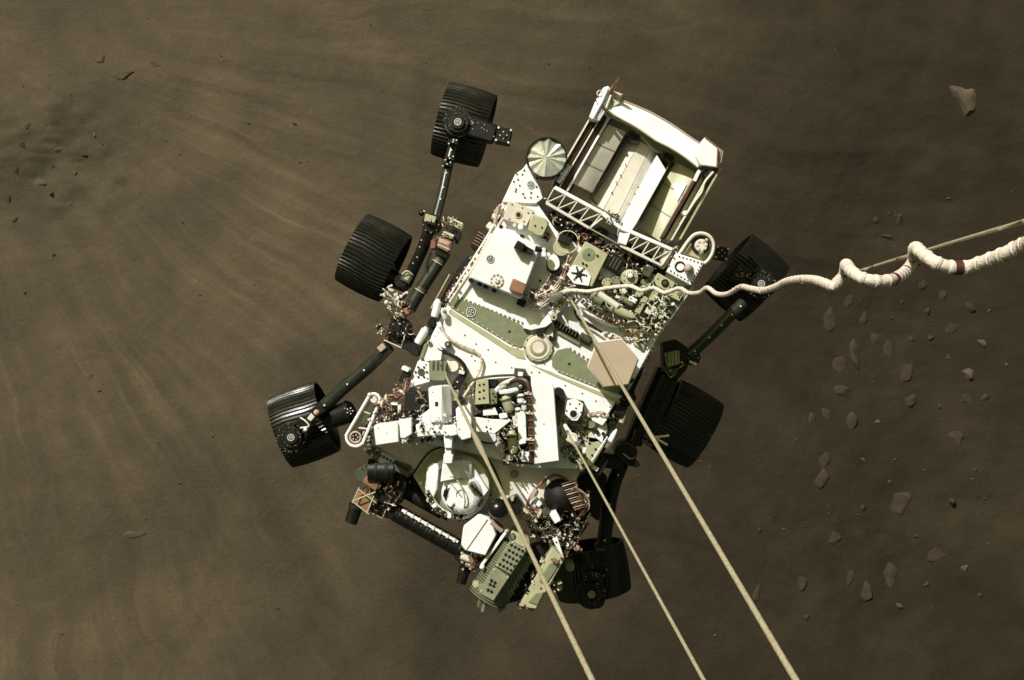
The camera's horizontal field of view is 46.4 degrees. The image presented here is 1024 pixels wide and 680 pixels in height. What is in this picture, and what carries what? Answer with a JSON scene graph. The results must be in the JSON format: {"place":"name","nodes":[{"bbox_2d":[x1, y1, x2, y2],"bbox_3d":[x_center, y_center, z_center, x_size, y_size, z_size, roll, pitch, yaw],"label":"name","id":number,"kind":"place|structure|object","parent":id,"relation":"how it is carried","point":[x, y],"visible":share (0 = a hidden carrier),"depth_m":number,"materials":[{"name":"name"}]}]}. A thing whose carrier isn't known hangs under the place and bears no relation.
{"place":"outdoors","nodes":[
{"label":"outdoors","id":0,"kind":"place"},
{"bbox_2d":[0,0,1023,679],"bbox_3d":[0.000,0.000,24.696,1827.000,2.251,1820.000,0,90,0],"label":"ground","id":1,"kind":"structure","parent":0,"point":[174,362],"depth_m":24.31,"materials":[{"name":"soil"}]},
{"bbox_2d":[6,194,10,202],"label":"rock","id":2,"kind":"object","parent":1,"relation":"on","point":[8,199],"visible":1,"depth_m":23.90,"materials":[{"name":"brown stone"}]},
{"bbox_2d":[13,165,18,174],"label":"rock","id":3,"kind":"object","parent":1,"relation":"on","point":[16,170],"visible":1,"depth_m":23.88,"materials":[{"name":"brown stone"}]},
{"bbox_2d":[33,178,46,185],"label":"rock","id":4,"kind":"object","parent":1,"relation":"on","point":[39,182],"visible":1,"depth_m":23.94,"materials":[{"name":"brown stone"}]},
{"bbox_2d":[54,147,64,152],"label":"rock","id":5,"kind":"object","parent":1,"relation":"on","point":[58,149],"visible":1,"depth_m":23.95,"materials":[{"name":"brown stone"}]},
{"bbox_2d":[86,372,93,381],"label":"rock","id":6,"kind":"object","parent":1,"relation":"on","point":[89,376],"visible":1,"depth_m":23.88,"materials":[{"name":"brown stone"}]},
{"bbox_2d":[95,54,104,62],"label":"rock","id":7,"kind":"object","parent":1,"relation":"on","point":[100,59],"visible":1,"depth_m":23.92,"materials":[{"name":"brown stone"}]},
{"bbox_2d":[114,71,133,79],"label":"rock","id":8,"kind":"object","parent":1,"relation":"on","point":[121,75],"visible":1,"depth_m":23.92,"materials":[{"name":"brown stone"}]},
{"bbox_2d":[123,531,146,537],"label":"rock","id":9,"kind":"object","parent":1,"relation":"on","point":[129,534],"visible":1,"depth_m":24.07,"materials":[{"name":"brown stone"}]},
{"bbox_2d":[148,58,161,66],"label":"rock","id":10,"kind":"object","parent":1,"relation":"on","point":[152,62],"visible":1,"depth_m":23.94,"materials":[{"name":"brown stone"}]},
{"bbox_2d":[752,584,759,601],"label":"rock","id":11,"kind":"object","parent":1,"relation":"on","point":[755,594],"visible":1,"depth_m":24.75,"materials":[{"name":"brown stone"}]},
{"bbox_2d":[798,576,807,590],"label":"rock","id":12,"kind":"object","parent":1,"relation":"on","point":[802,582],"visible":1,"depth_m":24.85,"materials":[{"name":"brown stone"}]},
{"bbox_2d":[804,614,809,620],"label":"rock","id":13,"kind":"object","parent":1,"relation":"on","point":[806,617],"visible":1,"depth_m":24.91,"materials":[{"name":"brown stone"}]},
{"bbox_2d":[808,412,815,423],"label":"rock","id":14,"kind":"object","parent":1,"relation":"on","point":[812,419],"visible":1,"depth_m":24.93,"materials":[{"name":"brown stone"}]},
{"bbox_2d":[814,468,829,489],"bbox_3d":[6.451,2.934,24.931,0.384,0.136,0.439,-28,90,0],"label":"rock","id":15,"kind":"object","parent":1,"relation":"on","point":[821,480],"visible":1,"depth_m":24.88,"materials":[{"name":"brown stone"}]},
{"bbox_2d":[818,452,829,467],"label":"rock","id":16,"kind":"object","parent":1,"relation":"on","point":[824,459],"visible":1,"depth_m":24.91,"materials":[{"name":"brown stone"}]},
{"bbox_2d":[822,408,830,419],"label":"rock","id":17,"kind":"object","parent":1,"relation":"on","point":[826,414],"visible":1,"depth_m":25.01,"materials":[{"name":"brown stone"}]},
{"bbox_2d":[823,307,835,331],"bbox_3d":[6.597,-0.426,25.064,0.420,0.092,0.547,-25,90,0],"label":"rock","id":18,"kind":"object","parent":1,"relation":"on","point":[829,316],"visible":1,"depth_m":25.04,"materials":[{"name":"brown stone"}]},
{"bbox_2d":[829,531,840,544],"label":"rock","id":19,"kind":"object","parent":1,"relation":"on","point":[834,537],"visible":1,"depth_m":24.94,"materials":[{"name":"brown stone"}]},
{"bbox_2d":[832,356,846,372],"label":"rock","id":20,"kind":"object","parent":1,"relation":"on","point":[839,364],"visible":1,"depth_m":25.09,"materials":[{"name":"brown stone"}]},
{"bbox_2d":[834,385,851,395],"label":"rock","id":21,"kind":"object","parent":1,"relation":"on","point":[841,390],"visible":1,"depth_m":25.07,"materials":[{"name":"brown stone"}]},
{"bbox_2d":[845,295,853,307],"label":"rock","id":22,"kind":"object","parent":1,"relation":"on","point":[849,300],"visible":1,"depth_m":25.08,"materials":[{"name":"brown stone"}]},
{"bbox_2d":[846,570,853,585],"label":"rock","id":23,"kind":"object","parent":1,"relation":"on","point":[850,577],"visible":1,"depth_m":25.02,"materials":[{"name":"brown stone"}]},
{"bbox_2d":[846,412,857,428],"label":"rock","id":24,"kind":"object","parent":1,"relation":"on","point":[851,419],"visible":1,"depth_m":25.04,"materials":[{"name":"brown stone"}]},
{"bbox_2d":[849,338,858,369],"bbox_3d":[7.193,0.279,25.135,0.257,0.137,0.714,0,90,0],"label":"rock","id":25,"kind":"object","parent":1,"relation":"on","point":[854,350],"visible":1,"depth_m":25.10,"materials":[{"name":"brown stone"}]},
{"bbox_2d":[859,311,867,323],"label":"rock","id":26,"kind":"object","parent":1,"relation":"on","point":[863,318],"visible":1,"depth_m":25.14,"materials":[{"name":"brown stone"}]},
{"bbox_2d":[860,581,872,601],"bbox_3d":[7.391,5.247,25.098,0.387,0.120,0.420,-44,90,0],"label":"rock","id":27,"kind":"object","parent":1,"relation":"on","point":[866,592],"visible":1,"depth_m":25.05,"materials":[{"name":"brown stone"}]},
{"bbox_2d":[870,333,880,343],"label":"rock","id":28,"kind":"object","parent":1,"relation":"on","point":[874,338],"visible":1,"depth_m":25.17,"materials":[{"name":"brown stone"}]},
{"bbox_2d":[881,234,892,239],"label":"rock","id":29,"kind":"object","parent":1,"relation":"on","point":[888,236],"visible":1,"depth_m":25.11,"materials":[{"name":"brown stone"}]},
{"bbox_2d":[883,339,892,355],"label":"rock","id":30,"kind":"object","parent":1,"relation":"on","point":[888,348],"visible":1,"depth_m":25.20,"materials":[{"name":"brown stone"}]},
{"bbox_2d":[884,563,896,588],"bbox_3d":[7.972,4.963,25.175,0.374,0.079,0.587,-31,90,0],"label":"rock","id":31,"kind":"object","parent":1,"relation":"on","point":[890,572],"visible":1,"depth_m":25.15,"materials":[{"name":"brown stone"}]},
{"bbox_2d":[896,213,901,225],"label":"rock","id":32,"kind":"object","parent":1,"relation":"on","point":[899,220],"visible":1,"depth_m":25.14,"materials":[{"name":"brown stone"}]},
{"bbox_2d":[890,492,911,515],"bbox_3d":[8.095,3.496,25.174,0.691,0.101,0.589,0,90,0],"label":"rock","id":33,"kind":"object","parent":1,"relation":"on","point":[900,502],"visible":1,"depth_m":25.14,"materials":[{"name":"brown stone"}]},
{"bbox_2d":[900,364,912,380],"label":"rock","id":34,"kind":"object","parent":1,"relation":"on","point":[906,372],"visible":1,"depth_m":25.21,"materials":[{"name":"brown stone"}]},
{"bbox_2d":[905,394,916,406],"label":"rock","id":35,"kind":"object","parent":1,"relation":"on","point":[911,400],"visible":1,"depth_m":25.22,"materials":[{"name":"brown stone"}]},
{"bbox_2d":[918,280,926,289],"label":"rock","id":36,"kind":"object","parent":1,"relation":"on","point":[922,284],"visible":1,"depth_m":25.23,"materials":[{"name":"brown stone"}]},
{"bbox_2d":[927,547,946,561],"bbox_3d":[8.915,4.484,25.251,0.443,0.076,0.458,-39,90,0],"label":"rock","id":37,"kind":"object","parent":1,"relation":"on","point":[935,554],"visible":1,"depth_m":25.23,"materials":[{"name":"brown stone"}]},
{"bbox_2d":[939,291,946,299],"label":"rock","id":38,"kind":"object","parent":1,"relation":"on","point":[942,295],"visible":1,"depth_m":25.28,"materials":[{"name":"brown stone"}]},
{"bbox_2d":[944,323,956,332],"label":"rock","id":39,"kind":"object","parent":1,"relation":"on","point":[950,328],"visible":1,"depth_m":25.30,"materials":[{"name":"brown stone"}]},
{"bbox_2d":[949,497,955,505],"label":"rock","id":40,"kind":"object","parent":1,"relation":"on","point":[952,501],"visible":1,"depth_m":25.19,"materials":[{"name":"brown stone"}]},
{"bbox_2d":[948,431,963,443],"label":"rock","id":41,"kind":"object","parent":1,"relation":"on","point":[957,437],"visible":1,"depth_m":25.26,"materials":[{"name":"brown stone"}]},
{"bbox_2d":[949,86,975,116],"bbox_3d":[9.364,-5.034,25.249,0.866,0.544,0.774,28,90,0],"label":"rock","id":42,"kind":"object","parent":1,"relation":"on","point":[965,98],"visible":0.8,"depth_m":25.01,"materials":[{"name":"brown stone"}]},
{"bbox_2d":[961,565,968,571],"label":"rock","id":43,"kind":"object","parent":1,"relation":"on","point":[964,567],"visible":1,"depth_m":25.28,"materials":[{"name":"brown stone"}]},
{"bbox_2d":[962,394,971,401],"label":"rock","id":44,"kind":"object","parent":1,"relation":"on","point":[966,397],"visible":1,"depth_m":25.32,"materials":[{"name":"brown stone"}]},
{"bbox_2d":[962,368,974,379],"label":"rock","id":45,"kind":"object","parent":1,"relation":"on","point":[968,373],"visible":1,"depth_m":25.30,"materials":[{"name":"stone"}]},
{"bbox_2d":[965,302,975,312],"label":"rock","id":46,"kind":"object","parent":1,"relation":"on","point":[970,308],"visible":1,"depth_m":25.27,"materials":[{"name":"brown stone"}]},
{"bbox_2d":[977,339,986,346],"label":"rock","id":47,"kind":"object","parent":1,"relation":"on","point":[982,342],"visible":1,"depth_m":25.30,"materials":[{"name":"brown stone"}]},
{"bbox_2d":[980,394,989,400],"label":"rock","id":48,"kind":"object","parent":1,"relation":"on","point":[984,397],"visible":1,"depth_m":25.33,"materials":[{"name":"brown stone"}]},
{"bbox_2d":[549,236,1023,302],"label":"umbilical cable","id":49,"kind":"object","parent":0,"point":[917,251],"visible":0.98,"depth_m":3.13,"materials":[{"name":"fabric"}]},
{"bbox_2d":[267,78,789,612],"bbox_3d":[0.135,0.001,7.429,2.716,1.553,3.094,28,90,0],"label":"rover","id":50,"kind":"object","parent":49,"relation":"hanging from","point":[511,348],"visible":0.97,"depth_m":7.00,"materials":[{"name":"white paint"}]},
{"bbox_2d":[443,371,594,679],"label":"bridle line","id":51,"kind":"object","parent":50,"relation":"attached to","point":[564,622],"visible":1,"depth_m":3.27,"materials":[{"name":"fabric"}]},
{"bbox_2d":[563,424,705,679],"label":"bridle line","id":52,"kind":"object","parent":50,"relation":"attached to","point":[572,438],"visible":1,"depth_m":4.44,"materials":[{"name":"fabric"}]},
{"bbox_2d":[568,296,799,679],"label":"bridle line","id":53,"kind":"object","parent":50,"relation":"attached to","point":[792,674],"visible":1,"depth_m":3.14,"materials":[{"name":"fabric"}]},
{"bbox_2d":[843,219,1023,277],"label":"guide cord","id":54,"kind":"object","parent":49,"relation":"attached to","point":[980,234],"visible":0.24,"depth_m":2.96,"materials":[{"name":"beige fabric"}]}
]}

